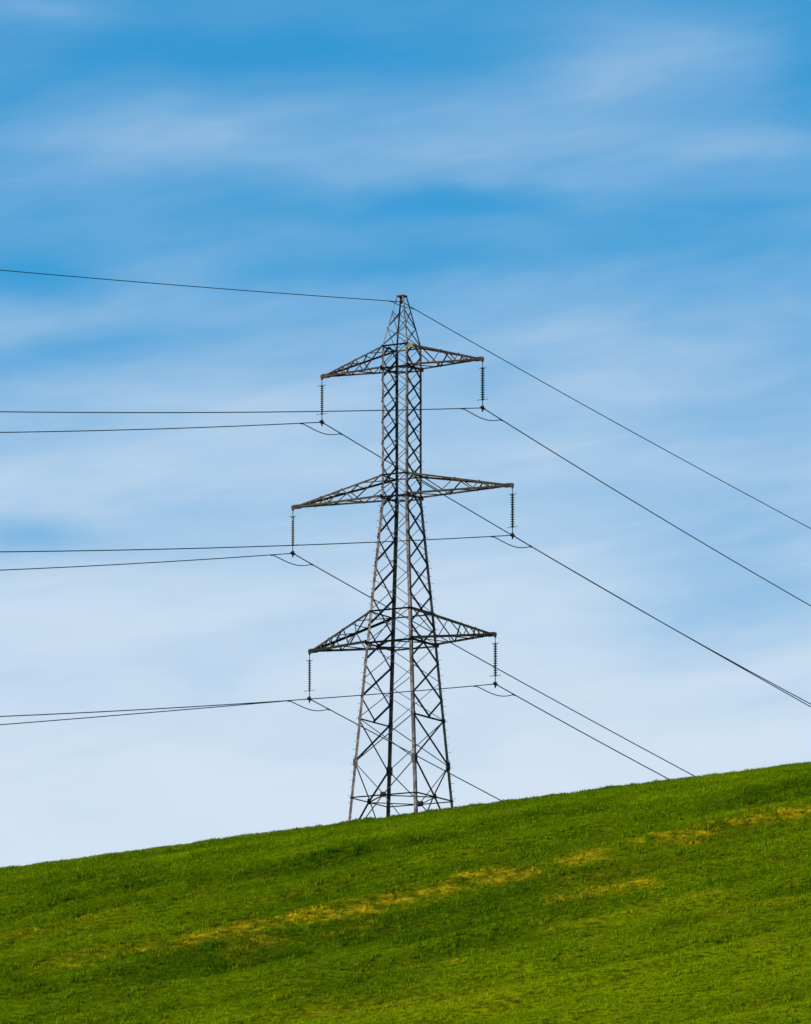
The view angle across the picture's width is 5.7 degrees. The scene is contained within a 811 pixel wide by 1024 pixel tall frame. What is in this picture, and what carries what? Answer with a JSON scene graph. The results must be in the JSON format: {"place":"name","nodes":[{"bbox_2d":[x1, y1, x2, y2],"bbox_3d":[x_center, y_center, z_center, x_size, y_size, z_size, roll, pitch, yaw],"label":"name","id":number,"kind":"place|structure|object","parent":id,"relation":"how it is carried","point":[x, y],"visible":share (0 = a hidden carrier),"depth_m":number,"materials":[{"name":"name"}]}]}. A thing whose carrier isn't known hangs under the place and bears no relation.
{"place":"outdoors","nodes":[
{"label":"outdoors","id":0,"kind":"place"},
{"bbox_2d":[0,761,810,1023],"bbox_3d":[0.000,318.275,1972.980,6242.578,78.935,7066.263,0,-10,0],"label":"hillside","id":1,"kind":"structure","parent":0,"point":[477,1010],"depth_m":390.76,"materials":[{"name":"green plant"}]},
{"bbox_2d":[291,294,513,820],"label":"electricity pylon","id":2,"kind":"object","parent":1,"relation":"on","point":[322,647],"visible":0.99,"depth_m":483.06,"materials":[{"name":"metal"}]},
{"bbox_2d":[290,510,295,556],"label":"insulator string","id":3,"kind":"object","parent":2,"relation":"hanging from","point":[292,536],"visible":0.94,"depth_m":486.95,"materials":[{"name":"metal"}]},
{"bbox_2d":[0,553,693,775],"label":"power cable","id":4,"kind":"object","parent":3,"relation":"hanging from","point":[369,597],"visible":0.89,"depth_m":490.77,"materials":[{"name":"metal"}]},
{"bbox_2d":[304,654,313,702],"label":"insulator string","id":5,"kind":"object","parent":2,"relation":"hanging from","point":[309,676],"visible":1,"depth_m":484.79,"materials":[{"name":"metal"}]},
{"bbox_2d":[0,700,498,799],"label":"power cable","id":6,"kind":"object","parent":5,"relation":"hanging from","point":[249,704],"visible":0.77,"depth_m":478.98,"materials":[{"name":"metal"}]},
{"bbox_2d":[318,379,324,425],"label":"insulator string","id":7,"kind":"object","parent":2,"relation":"hanging from","point":[321,403],"visible":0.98,"depth_m":487.37,"materials":[{"name":"metal"}]},
{"bbox_2d":[0,422,810,706],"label":"power cable","id":8,"kind":"object","parent":7,"relation":"hanging from","point":[373,453],"visible":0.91,"depth_m":487.51,"materials":[{"name":"metal"}]},
{"bbox_2d":[0,270,810,528],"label":"earth wire","id":9,"kind":"object","parent":2,"relation":"attached to","point":[430,318],"visible":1,"depth_m":487.19,"materials":[{"name":"metal"}]},
{"bbox_2d":[477,362,486,411],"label":"insulator string","id":10,"kind":"object","parent":2,"relation":"hanging from","point":[482,387],"visible":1,"depth_m":481.98,"materials":[{"name":"metal"}]},
{"bbox_2d":[0,407,810,605],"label":"power cable","id":11,"kind":"object","parent":10,"relation":"hanging from","point":[421,409],"visible":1,"depth_m":478.66,"materials":[{"name":"metal"}]},
{"bbox_2d":[490,637,500,687],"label":"insulator string","id":12,"kind":"object","parent":2,"relation":"hanging from","point":[495,665],"visible":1,"depth_m":478.63,"materials":[{"name":"metal"}]},
{"bbox_2d":[0,684,666,777],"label":"power cable","id":13,"kind":"object","parent":12,"relation":"hanging from","point":[349,696],"visible":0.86,"depth_m":464.46,"materials":[{"name":"metal"}]},
{"bbox_2d":[507,488,517,538],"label":"insulator string","id":14,"kind":"object","parent":2,"relation":"hanging from","point":[512,516],"visible":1,"depth_m":479.60,"materials":[{"name":"metal"}]},
{"bbox_2d":[0,535,810,703],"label":"power cable","id":15,"kind":"object","parent":14,"relation":"hanging from","point":[421,540],"visible":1,"depth_m":472.34,"materials":[{"name":"metal"}]},
{"bbox_2d":[0,0,810,867],"label":"sky","id":16,"kind":"structure","parent":0,"point":[610,200],"materials":[{"name":"blue"}]}
]}

